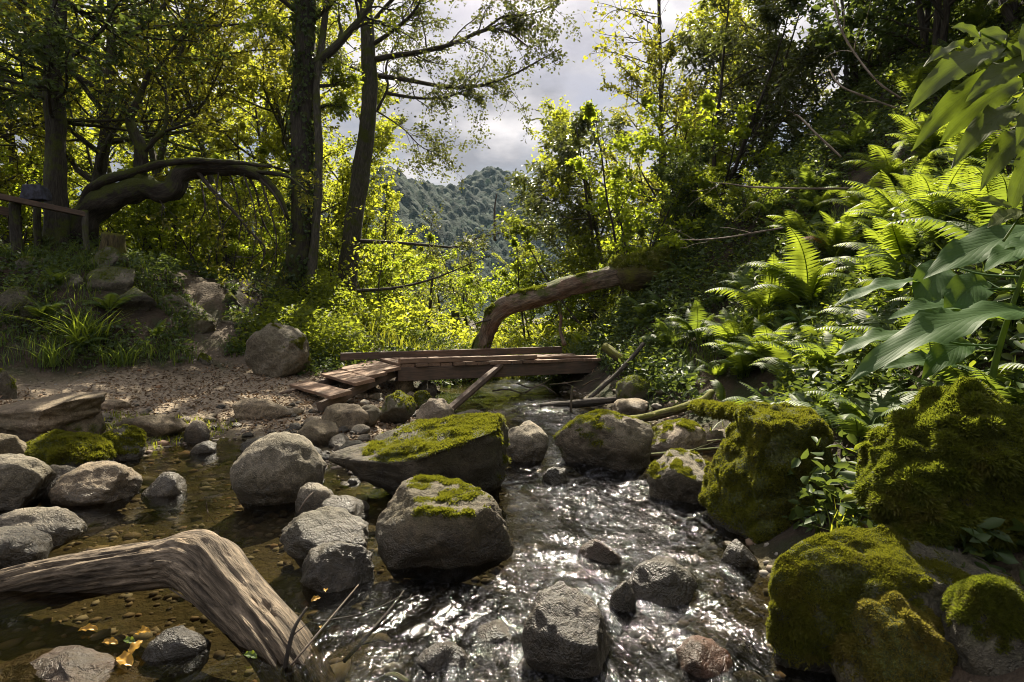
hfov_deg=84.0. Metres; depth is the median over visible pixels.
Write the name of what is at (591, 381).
dead branch
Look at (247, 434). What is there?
cobble
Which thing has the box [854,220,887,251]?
fern
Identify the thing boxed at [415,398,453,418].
boulder
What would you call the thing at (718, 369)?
fern
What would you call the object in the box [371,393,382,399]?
cobble
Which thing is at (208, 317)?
bank stone
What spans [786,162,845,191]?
fern
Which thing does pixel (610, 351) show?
dead branch
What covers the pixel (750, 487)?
mossy boulder
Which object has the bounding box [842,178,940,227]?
fern
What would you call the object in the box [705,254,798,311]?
fern
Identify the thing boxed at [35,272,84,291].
bank stone
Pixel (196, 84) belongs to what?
canopy tree
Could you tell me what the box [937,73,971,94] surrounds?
fern
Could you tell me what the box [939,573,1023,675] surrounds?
mossy boulder
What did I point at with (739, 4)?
broadleaf tree
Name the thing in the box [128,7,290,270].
broadleaf tree
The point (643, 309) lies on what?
fern
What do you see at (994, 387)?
fern
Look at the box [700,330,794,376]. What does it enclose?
fern
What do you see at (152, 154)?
canopy tree
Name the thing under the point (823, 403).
fern
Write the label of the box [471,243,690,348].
fallen log
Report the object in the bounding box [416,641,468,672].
stream stone
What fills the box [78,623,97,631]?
fallen leaf
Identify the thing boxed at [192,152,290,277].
leafy bush
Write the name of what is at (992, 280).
fern
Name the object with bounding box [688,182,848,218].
bare twig
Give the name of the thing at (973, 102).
long leaved plant
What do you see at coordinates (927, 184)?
bracken
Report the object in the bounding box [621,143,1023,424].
fern
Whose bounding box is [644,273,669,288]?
fern
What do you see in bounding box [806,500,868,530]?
grass tussock
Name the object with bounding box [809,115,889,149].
fern
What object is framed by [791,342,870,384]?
fern
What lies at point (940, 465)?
mossy boulder
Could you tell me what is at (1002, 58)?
bracken
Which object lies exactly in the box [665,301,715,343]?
fern
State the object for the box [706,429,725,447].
stream stone
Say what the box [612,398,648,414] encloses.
stream stone
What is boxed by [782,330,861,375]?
fern
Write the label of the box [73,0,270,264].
broadleaf tree
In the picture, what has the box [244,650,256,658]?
fallen leaf
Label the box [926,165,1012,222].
bracken
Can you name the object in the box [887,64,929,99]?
bracken
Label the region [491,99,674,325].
slope shrub
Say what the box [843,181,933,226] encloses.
fern
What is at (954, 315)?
broad leaved plant
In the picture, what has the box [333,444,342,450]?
cobble
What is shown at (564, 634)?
boulder
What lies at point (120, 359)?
grass tussock
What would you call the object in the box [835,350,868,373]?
leafy herb
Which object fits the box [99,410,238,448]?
edge grass
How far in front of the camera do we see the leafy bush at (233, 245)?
13.16 m
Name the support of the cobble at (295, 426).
on the ground at (208, 294)
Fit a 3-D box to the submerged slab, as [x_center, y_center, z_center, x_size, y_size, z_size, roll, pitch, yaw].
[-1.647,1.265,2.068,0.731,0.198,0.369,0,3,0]
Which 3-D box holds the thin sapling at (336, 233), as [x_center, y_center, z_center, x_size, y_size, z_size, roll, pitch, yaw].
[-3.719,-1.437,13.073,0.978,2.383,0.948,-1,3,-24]
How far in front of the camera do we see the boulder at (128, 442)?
5.11 m
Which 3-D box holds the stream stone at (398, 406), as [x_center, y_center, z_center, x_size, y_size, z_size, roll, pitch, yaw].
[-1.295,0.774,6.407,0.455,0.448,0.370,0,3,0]
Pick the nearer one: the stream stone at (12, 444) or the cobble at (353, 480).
the cobble at (353, 480)
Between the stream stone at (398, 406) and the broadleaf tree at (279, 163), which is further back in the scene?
the broadleaf tree at (279, 163)
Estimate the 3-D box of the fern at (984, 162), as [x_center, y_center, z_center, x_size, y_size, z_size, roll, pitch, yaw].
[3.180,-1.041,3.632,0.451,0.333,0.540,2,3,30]
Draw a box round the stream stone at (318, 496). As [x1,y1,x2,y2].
[295,482,333,513]
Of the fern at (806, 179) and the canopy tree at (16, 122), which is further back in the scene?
the canopy tree at (16, 122)
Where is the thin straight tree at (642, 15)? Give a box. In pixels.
[581,0,728,191]
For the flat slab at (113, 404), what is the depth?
6.71 m
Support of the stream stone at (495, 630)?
in the water
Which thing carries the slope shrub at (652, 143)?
on the ground at (208, 294)
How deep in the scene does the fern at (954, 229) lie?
3.43 m
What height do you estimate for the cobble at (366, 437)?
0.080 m
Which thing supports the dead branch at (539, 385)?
in the water
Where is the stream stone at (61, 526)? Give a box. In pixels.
[0,506,86,549]
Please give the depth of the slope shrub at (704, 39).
14.18 m
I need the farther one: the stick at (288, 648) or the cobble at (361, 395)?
the cobble at (361, 395)
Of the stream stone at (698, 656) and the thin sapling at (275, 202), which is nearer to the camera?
the stream stone at (698, 656)
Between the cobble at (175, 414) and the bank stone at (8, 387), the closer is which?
the cobble at (175, 414)
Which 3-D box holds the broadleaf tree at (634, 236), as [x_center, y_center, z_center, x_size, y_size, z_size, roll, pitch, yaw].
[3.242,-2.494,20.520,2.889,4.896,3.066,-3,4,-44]
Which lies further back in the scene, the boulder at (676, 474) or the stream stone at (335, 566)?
the boulder at (676, 474)
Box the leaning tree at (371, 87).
[283,0,582,303]
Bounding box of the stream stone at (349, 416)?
[321,403,368,431]
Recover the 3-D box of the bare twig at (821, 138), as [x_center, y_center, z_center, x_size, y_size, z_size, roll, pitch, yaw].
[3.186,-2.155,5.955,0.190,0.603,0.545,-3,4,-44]
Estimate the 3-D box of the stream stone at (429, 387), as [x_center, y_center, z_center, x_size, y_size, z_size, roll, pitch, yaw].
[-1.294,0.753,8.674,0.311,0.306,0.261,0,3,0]
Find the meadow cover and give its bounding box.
[345,286,621,348]
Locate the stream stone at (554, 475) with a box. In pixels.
[543,467,566,484]
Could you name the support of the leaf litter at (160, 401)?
on the ground at (208, 294)
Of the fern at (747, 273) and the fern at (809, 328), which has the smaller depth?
the fern at (809, 328)
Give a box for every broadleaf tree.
[0,0,110,190]
[0,0,124,244]
[0,82,126,241]
[4,12,199,250]
[6,66,149,245]
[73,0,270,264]
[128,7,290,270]
[131,0,359,276]
[169,118,326,277]
[208,60,363,270]
[231,58,395,267]
[258,62,408,292]
[357,181,429,310]
[378,234,435,315]
[408,242,468,329]
[451,258,484,323]
[485,243,545,330]
[524,95,653,312]
[550,208,646,314]
[590,0,764,246]
[592,24,747,242]
[695,0,833,130]
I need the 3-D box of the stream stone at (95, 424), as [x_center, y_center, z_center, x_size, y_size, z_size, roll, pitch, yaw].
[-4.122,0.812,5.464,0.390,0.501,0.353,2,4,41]
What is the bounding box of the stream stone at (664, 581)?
[628,555,696,606]
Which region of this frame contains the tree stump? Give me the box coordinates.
[98,232,126,253]
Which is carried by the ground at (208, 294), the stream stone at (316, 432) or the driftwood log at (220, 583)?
the stream stone at (316, 432)
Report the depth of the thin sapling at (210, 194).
13.43 m
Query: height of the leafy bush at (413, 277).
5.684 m
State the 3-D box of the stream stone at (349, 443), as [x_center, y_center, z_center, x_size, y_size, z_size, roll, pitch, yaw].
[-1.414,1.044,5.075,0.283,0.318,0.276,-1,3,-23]
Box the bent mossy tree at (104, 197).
[70,28,329,302]
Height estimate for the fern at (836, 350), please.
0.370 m
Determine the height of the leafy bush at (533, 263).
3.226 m
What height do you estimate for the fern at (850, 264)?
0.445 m
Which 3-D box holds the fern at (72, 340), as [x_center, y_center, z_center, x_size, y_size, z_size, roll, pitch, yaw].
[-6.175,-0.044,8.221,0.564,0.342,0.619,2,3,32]
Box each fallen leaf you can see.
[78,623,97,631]
[102,637,117,644]
[116,651,133,665]
[123,636,134,643]
[128,640,142,653]
[135,625,149,634]
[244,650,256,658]
[311,596,320,600]
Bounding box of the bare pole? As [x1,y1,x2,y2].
[493,194,496,240]
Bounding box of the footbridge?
[280,346,602,410]
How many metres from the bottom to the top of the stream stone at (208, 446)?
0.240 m
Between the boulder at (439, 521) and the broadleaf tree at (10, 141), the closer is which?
the boulder at (439, 521)
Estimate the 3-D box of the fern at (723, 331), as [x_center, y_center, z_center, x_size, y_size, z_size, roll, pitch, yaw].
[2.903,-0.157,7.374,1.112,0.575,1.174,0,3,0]
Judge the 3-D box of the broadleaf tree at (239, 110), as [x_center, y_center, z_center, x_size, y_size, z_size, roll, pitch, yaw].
[-10.817,-6.242,27.536,8.689,12.084,7.796,1,3,24]
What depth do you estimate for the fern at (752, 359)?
6.48 m
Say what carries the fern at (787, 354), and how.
on the ground at (208, 294)
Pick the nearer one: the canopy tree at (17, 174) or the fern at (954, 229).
the fern at (954, 229)
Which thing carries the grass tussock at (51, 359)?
on the ground at (208, 294)
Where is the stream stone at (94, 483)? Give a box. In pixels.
[48,460,142,505]
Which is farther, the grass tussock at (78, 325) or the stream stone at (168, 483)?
the grass tussock at (78, 325)
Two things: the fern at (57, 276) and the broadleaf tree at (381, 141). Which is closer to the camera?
the fern at (57, 276)
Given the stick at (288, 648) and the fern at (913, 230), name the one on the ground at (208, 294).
the fern at (913, 230)
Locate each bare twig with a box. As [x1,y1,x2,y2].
[665,224,782,247]
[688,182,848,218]
[788,110,841,157]
[822,0,900,98]
[829,69,895,108]
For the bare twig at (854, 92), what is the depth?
5.82 m
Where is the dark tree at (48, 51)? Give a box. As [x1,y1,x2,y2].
[0,0,234,252]
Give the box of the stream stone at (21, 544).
[0,525,52,568]
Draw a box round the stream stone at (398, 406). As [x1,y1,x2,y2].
[379,390,415,423]
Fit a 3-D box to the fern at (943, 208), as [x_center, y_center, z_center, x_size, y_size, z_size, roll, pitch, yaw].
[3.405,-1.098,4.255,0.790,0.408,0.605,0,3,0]
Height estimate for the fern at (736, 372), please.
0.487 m
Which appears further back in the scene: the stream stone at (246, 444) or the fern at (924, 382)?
the stream stone at (246, 444)
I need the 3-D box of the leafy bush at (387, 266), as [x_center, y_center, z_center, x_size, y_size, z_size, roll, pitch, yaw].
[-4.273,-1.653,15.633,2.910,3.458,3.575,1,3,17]
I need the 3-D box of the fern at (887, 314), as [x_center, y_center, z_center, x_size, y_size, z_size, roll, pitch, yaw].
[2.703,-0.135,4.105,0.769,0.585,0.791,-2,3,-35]
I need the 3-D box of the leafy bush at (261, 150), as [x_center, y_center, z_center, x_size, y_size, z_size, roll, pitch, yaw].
[-10.132,-3.428,17.768,5.467,5.353,4.450,-1,3,-19]
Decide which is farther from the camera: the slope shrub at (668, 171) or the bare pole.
the bare pole
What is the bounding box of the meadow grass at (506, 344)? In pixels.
[334,299,618,378]
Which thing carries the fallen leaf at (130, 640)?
on the water
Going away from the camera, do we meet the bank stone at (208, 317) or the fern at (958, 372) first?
the fern at (958, 372)
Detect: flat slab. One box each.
[0,392,106,440]
[101,399,130,409]
[113,414,187,438]
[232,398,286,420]
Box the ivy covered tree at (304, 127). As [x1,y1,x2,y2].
[236,0,439,295]
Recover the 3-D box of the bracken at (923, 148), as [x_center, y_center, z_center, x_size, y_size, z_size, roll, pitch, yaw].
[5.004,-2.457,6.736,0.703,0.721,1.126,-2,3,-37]
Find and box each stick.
[169,588,190,602]
[283,606,307,668]
[291,584,358,665]
[298,486,318,511]
[322,592,402,627]
[366,590,411,634]
[385,672,408,681]
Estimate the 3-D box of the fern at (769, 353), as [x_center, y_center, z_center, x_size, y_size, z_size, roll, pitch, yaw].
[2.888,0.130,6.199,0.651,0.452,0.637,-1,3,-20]
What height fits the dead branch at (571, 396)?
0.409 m
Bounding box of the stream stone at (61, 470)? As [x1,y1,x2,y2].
[42,464,75,498]
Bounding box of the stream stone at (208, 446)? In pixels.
[190,440,216,453]
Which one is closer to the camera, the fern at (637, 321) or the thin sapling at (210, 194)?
the fern at (637, 321)
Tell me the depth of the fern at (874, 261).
4.62 m
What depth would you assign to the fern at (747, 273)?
8.38 m
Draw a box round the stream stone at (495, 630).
[478,619,511,641]
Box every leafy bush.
[0,125,73,250]
[0,142,163,239]
[94,199,192,263]
[99,161,206,267]
[125,143,268,273]
[136,181,263,273]
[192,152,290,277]
[207,205,322,282]
[221,228,375,294]
[317,225,416,320]
[360,208,436,328]
[366,272,460,334]
[424,232,529,334]
[495,236,593,341]
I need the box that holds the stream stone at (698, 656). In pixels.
[676,635,732,678]
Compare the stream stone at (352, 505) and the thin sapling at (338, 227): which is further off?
the thin sapling at (338, 227)
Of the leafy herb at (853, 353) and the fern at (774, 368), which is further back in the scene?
the fern at (774, 368)
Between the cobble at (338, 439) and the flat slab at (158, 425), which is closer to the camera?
the cobble at (338, 439)
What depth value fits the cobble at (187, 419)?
6.34 m
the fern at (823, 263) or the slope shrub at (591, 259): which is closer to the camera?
the fern at (823, 263)
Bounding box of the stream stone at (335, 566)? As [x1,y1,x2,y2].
[300,541,374,592]
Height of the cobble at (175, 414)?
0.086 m
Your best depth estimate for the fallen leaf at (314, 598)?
2.47 m
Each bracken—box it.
[841,142,916,186]
[846,170,905,225]
[886,113,955,158]
[886,151,951,195]
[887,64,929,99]
[891,156,974,227]
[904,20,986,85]
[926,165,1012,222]
[928,106,1009,178]
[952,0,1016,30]
[970,29,1020,76]
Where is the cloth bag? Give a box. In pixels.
[19,179,51,201]
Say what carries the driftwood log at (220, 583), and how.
in the water
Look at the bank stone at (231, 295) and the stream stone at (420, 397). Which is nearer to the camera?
the stream stone at (420, 397)
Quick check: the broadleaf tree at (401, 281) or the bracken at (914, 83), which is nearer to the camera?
the bracken at (914, 83)
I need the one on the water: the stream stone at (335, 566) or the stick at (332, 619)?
the stick at (332, 619)
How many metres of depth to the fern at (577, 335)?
11.84 m
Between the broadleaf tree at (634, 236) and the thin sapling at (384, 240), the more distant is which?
the broadleaf tree at (634, 236)
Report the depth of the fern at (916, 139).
6.83 m
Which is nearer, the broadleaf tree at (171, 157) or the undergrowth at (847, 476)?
the undergrowth at (847, 476)
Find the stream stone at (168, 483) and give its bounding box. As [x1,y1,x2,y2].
[142,471,186,496]
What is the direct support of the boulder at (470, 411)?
on the ground at (208, 294)
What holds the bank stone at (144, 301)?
on the ground at (208, 294)
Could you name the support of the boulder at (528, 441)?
on the ground at (208, 294)
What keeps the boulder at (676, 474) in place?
on the ground at (208, 294)
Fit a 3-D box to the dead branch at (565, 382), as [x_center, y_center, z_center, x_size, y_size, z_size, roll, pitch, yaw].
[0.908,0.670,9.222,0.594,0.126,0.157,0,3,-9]
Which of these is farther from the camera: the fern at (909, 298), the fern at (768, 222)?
the fern at (768, 222)
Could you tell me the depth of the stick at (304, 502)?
3.66 m
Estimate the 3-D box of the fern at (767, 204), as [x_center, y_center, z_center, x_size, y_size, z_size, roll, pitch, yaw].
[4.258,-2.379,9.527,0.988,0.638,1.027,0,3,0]
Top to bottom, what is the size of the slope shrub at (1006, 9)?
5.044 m
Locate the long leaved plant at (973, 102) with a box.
[905,22,1023,208]
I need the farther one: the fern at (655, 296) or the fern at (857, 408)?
the fern at (655, 296)
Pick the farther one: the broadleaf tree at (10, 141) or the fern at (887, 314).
the broadleaf tree at (10, 141)
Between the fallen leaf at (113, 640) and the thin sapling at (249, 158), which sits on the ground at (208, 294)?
the thin sapling at (249, 158)
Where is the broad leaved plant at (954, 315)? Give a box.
[835,223,1023,383]
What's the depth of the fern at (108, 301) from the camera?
8.83 m
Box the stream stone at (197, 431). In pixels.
[183,420,210,442]
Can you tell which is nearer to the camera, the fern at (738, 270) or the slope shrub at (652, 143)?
the fern at (738, 270)
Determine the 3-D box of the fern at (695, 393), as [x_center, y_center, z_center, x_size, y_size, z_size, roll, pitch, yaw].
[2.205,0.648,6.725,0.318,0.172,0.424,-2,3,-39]
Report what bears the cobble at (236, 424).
on the ground at (208, 294)
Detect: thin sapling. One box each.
[158,202,187,260]
[183,180,218,266]
[196,176,225,273]
[197,197,234,269]
[225,189,262,274]
[230,150,273,278]
[259,184,290,273]
[318,163,381,293]
[318,186,359,285]
[328,223,372,302]
[353,192,401,307]
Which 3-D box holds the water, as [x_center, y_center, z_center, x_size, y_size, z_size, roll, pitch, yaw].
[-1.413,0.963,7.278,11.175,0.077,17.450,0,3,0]
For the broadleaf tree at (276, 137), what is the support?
on the ground at (208, 294)
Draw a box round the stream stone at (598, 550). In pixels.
[579,539,621,563]
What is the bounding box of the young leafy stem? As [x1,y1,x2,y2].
[974,194,1023,241]
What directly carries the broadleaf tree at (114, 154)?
on the ground at (208, 294)
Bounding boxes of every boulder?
[0,453,56,510]
[24,428,116,466]
[102,424,146,460]
[230,432,326,505]
[244,322,311,377]
[328,411,511,494]
[375,473,513,569]
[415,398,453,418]
[455,409,482,414]
[506,420,548,461]
[522,581,610,678]
[553,409,653,470]
[615,374,656,399]
[646,448,710,503]
[651,418,707,459]
[698,401,844,543]
[765,523,1023,674]
[826,590,958,681]
[850,375,1023,557]
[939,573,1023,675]
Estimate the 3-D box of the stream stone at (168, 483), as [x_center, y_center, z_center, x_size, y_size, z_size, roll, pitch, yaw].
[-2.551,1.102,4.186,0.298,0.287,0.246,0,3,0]
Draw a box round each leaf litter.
[0,363,416,443]
[209,327,1020,527]
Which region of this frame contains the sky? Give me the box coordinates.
[0,0,913,240]
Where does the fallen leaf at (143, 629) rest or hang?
on the water
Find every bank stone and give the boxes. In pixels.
[0,286,37,321]
[0,368,16,398]
[14,256,49,271]
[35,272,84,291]
[86,265,134,290]
[89,246,129,267]
[109,286,156,310]
[155,291,193,314]
[184,303,215,322]
[185,318,215,333]
[197,353,211,365]
[220,310,248,323]
[222,292,240,306]
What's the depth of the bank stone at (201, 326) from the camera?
9.57 m
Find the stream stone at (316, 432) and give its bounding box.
[297,418,338,446]
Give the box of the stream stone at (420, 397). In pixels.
[413,390,431,409]
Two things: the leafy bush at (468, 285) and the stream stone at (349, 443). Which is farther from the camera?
the leafy bush at (468, 285)
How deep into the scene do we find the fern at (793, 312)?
6.79 m
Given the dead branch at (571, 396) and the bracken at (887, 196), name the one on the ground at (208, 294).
the bracken at (887, 196)
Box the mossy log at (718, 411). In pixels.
[687,398,740,421]
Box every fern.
[23,295,70,318]
[38,268,71,284]
[55,326,110,347]
[78,292,140,312]
[145,318,167,336]
[567,332,586,344]
[618,296,672,315]
[621,143,1023,424]
[625,315,650,326]
[635,317,690,349]
[637,289,683,311]
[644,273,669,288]
[658,359,711,384]
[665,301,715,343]
[677,300,705,313]
[687,386,714,397]
[689,307,785,342]
[694,355,732,378]
[698,312,761,326]
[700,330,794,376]
[702,287,730,304]
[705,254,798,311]
[709,356,770,378]
[709,379,725,401]
[715,265,743,279]
[718,335,787,372]
[718,338,757,378]
[720,266,761,288]
[722,326,803,354]
[722,382,819,404]
[730,320,796,356]
[735,173,795,214]
[737,227,848,309]
[738,334,796,368]
[748,340,813,384]
[752,218,782,233]
[753,329,850,381]
[760,333,812,350]
[765,205,838,234]
[768,313,797,338]
[771,304,823,328]
[773,323,854,343]
[776,251,843,272]
[777,382,906,443]
[780,185,831,212]
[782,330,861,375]
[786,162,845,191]
[788,388,844,428]
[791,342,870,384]
[795,345,864,368]
[798,183,840,213]
[798,203,877,246]
[803,226,867,262]
[804,390,915,423]
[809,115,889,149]
[814,291,914,350]
[816,293,899,325]
[818,172,895,210]
[818,246,880,285]
[833,217,927,266]
[839,236,930,277]
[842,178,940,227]
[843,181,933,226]
[846,308,1008,375]
[848,109,881,127]
[850,207,890,227]
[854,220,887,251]
[855,243,932,301]
[886,222,928,246]
[890,282,913,300]
[890,371,1004,387]
[891,174,1023,265]
[891,366,1015,404]
[893,194,974,246]
[899,167,1006,219]
[899,232,927,259]
[900,130,944,146]
[920,176,973,221]
[926,342,1023,389]
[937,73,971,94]
[951,364,1023,405]
[954,269,1023,304]
[967,157,1010,187]
[982,289,1023,333]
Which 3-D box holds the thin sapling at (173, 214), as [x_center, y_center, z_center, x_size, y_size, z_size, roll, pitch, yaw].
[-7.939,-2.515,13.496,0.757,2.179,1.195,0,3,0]
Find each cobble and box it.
[102,413,112,418]
[169,412,179,417]
[180,416,190,422]
[204,416,216,421]
[231,422,240,426]
[242,432,253,437]
[286,408,294,416]
[289,423,301,429]
[293,408,303,415]
[303,416,320,424]
[321,454,329,460]
[329,434,348,447]
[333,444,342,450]
[338,426,348,433]
[347,478,360,483]
[350,424,369,434]
[355,392,368,398]
[357,434,370,441]
[359,399,369,406]
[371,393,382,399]
[562,385,570,389]
[651,403,662,409]
[655,389,663,395]
[667,400,679,406]
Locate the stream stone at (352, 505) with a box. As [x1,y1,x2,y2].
[320,495,369,515]
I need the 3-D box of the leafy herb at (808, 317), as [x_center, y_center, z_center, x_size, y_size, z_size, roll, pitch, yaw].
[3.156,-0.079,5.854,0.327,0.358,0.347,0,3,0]
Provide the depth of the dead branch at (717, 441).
5.24 m
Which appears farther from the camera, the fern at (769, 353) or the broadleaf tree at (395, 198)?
the broadleaf tree at (395, 198)
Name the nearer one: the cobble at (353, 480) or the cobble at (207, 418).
the cobble at (353, 480)
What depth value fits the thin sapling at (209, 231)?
13.05 m
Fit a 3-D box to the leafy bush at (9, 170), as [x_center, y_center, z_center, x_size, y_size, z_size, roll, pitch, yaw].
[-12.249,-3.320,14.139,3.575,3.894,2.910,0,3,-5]
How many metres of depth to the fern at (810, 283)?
6.96 m
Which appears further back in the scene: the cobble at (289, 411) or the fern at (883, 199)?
the cobble at (289, 411)
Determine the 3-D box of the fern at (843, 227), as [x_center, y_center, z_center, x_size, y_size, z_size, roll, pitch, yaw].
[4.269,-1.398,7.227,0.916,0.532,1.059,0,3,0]
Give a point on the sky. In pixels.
(580, 81)
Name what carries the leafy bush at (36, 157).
on the ground at (208, 294)
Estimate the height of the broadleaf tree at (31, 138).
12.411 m
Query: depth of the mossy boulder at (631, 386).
7.60 m
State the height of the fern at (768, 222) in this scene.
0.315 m
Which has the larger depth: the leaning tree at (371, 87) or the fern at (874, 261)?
the leaning tree at (371, 87)
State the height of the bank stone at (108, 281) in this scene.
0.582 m
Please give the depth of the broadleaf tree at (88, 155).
17.32 m
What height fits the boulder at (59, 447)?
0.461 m
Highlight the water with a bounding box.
[0,376,835,681]
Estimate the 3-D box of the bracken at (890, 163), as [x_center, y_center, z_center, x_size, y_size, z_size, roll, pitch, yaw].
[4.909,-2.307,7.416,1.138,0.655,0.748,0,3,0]
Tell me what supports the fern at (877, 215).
on the ground at (208, 294)
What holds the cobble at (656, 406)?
on the ground at (208, 294)
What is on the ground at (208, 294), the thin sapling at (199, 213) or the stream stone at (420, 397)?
the thin sapling at (199, 213)
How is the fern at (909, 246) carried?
on the ground at (208, 294)
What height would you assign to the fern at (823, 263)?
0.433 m
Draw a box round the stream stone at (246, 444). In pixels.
[240,436,263,450]
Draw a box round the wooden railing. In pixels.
[0,193,89,257]
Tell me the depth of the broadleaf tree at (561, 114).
17.11 m
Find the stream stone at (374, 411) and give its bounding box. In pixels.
[362,405,380,426]
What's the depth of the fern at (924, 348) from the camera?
3.36 m
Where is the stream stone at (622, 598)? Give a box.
[609,580,635,611]
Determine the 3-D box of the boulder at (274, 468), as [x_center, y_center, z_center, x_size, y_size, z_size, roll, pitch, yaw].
[-1.669,0.950,4.074,0.644,0.600,0.516,0,3,0]
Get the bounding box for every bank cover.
[0,229,449,375]
[229,269,417,365]
[375,297,635,386]
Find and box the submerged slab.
[30,645,116,681]
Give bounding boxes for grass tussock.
[0,333,109,366]
[2,304,131,343]
[49,341,157,367]
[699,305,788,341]
[699,420,730,433]
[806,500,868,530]
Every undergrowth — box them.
[587,0,1023,583]
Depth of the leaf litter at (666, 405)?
7.02 m
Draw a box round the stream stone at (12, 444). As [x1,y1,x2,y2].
[0,433,26,453]
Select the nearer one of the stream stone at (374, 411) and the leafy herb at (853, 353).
the leafy herb at (853, 353)
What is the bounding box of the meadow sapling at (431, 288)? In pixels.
[427,270,433,334]
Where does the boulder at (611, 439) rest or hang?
on the ground at (208, 294)
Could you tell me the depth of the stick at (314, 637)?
2.15 m
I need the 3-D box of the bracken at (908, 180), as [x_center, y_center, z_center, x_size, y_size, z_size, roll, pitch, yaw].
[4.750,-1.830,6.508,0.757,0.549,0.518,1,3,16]
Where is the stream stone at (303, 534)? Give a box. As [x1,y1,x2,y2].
[279,506,368,558]
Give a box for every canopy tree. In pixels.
[0,0,96,207]
[0,0,97,243]
[0,0,291,248]
[0,0,333,278]
[5,0,289,255]
[88,0,337,259]
[127,0,418,201]
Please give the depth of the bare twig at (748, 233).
6.15 m
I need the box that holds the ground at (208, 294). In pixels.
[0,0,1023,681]
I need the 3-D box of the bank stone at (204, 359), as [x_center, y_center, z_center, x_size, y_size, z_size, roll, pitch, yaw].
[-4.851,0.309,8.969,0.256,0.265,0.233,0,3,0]
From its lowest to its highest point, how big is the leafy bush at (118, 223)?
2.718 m
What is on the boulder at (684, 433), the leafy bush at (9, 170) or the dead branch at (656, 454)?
the dead branch at (656, 454)
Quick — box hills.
[127,165,652,317]
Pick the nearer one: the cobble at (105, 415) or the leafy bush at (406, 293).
the cobble at (105, 415)
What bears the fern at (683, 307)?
on the ground at (208, 294)
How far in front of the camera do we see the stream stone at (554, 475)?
4.47 m
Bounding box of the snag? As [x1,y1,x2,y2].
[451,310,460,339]
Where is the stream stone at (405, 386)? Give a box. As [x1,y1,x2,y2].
[394,379,413,392]
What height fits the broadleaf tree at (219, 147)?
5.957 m
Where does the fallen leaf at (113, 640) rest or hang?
on the water
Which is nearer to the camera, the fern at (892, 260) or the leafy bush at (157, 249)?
the fern at (892, 260)
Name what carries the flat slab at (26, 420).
on the ground at (208, 294)
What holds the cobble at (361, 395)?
on the ground at (208, 294)
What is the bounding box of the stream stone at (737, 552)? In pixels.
[721,539,758,567]
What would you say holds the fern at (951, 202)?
on the ground at (208, 294)
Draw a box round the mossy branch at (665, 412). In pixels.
[629,389,714,421]
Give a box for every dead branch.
[492,388,527,393]
[516,378,551,387]
[525,385,555,393]
[540,396,615,406]
[549,380,583,385]
[570,386,572,410]
[582,375,602,386]
[588,342,644,397]
[601,343,629,368]
[650,439,718,457]
[707,438,724,443]
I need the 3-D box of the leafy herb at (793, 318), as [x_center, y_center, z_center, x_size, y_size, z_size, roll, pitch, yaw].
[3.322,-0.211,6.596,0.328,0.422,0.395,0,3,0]
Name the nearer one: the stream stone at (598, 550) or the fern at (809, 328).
the stream stone at (598, 550)
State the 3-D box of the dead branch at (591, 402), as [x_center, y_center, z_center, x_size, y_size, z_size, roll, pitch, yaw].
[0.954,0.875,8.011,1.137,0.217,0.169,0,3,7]
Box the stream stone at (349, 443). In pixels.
[339,440,364,449]
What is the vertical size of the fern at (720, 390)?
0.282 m
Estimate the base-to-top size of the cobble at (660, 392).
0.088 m
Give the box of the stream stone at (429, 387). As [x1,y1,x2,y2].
[417,380,436,395]
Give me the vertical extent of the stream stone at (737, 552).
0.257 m
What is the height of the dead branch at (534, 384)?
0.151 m
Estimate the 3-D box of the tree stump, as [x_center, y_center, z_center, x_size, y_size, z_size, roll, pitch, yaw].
[-7.345,-1.692,10.365,0.650,0.566,0.592,1,3,27]
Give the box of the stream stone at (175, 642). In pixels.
[141,625,209,661]
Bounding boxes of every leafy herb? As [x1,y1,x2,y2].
[782,305,817,339]
[792,362,813,384]
[802,316,823,324]
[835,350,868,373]
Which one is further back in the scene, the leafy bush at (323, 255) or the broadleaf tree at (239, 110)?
the broadleaf tree at (239, 110)
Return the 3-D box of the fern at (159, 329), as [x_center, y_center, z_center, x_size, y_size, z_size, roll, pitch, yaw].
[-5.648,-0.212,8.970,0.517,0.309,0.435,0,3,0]
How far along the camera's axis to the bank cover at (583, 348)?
11.01 m
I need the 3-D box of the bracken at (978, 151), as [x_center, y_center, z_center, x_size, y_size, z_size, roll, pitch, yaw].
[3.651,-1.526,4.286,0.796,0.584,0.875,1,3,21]
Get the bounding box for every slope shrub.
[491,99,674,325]
[496,211,648,331]
[564,100,726,295]
[583,89,783,223]
[642,139,722,242]
[645,0,875,168]
[673,0,886,217]
[696,164,785,235]
[784,0,933,103]
[812,0,974,65]
[835,0,910,28]
[866,0,1023,51]
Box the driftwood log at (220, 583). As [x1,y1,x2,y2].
[0,529,312,666]
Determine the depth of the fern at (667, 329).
8.37 m
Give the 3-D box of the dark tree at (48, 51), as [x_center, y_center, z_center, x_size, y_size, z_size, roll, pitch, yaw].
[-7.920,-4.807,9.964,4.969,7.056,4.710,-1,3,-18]

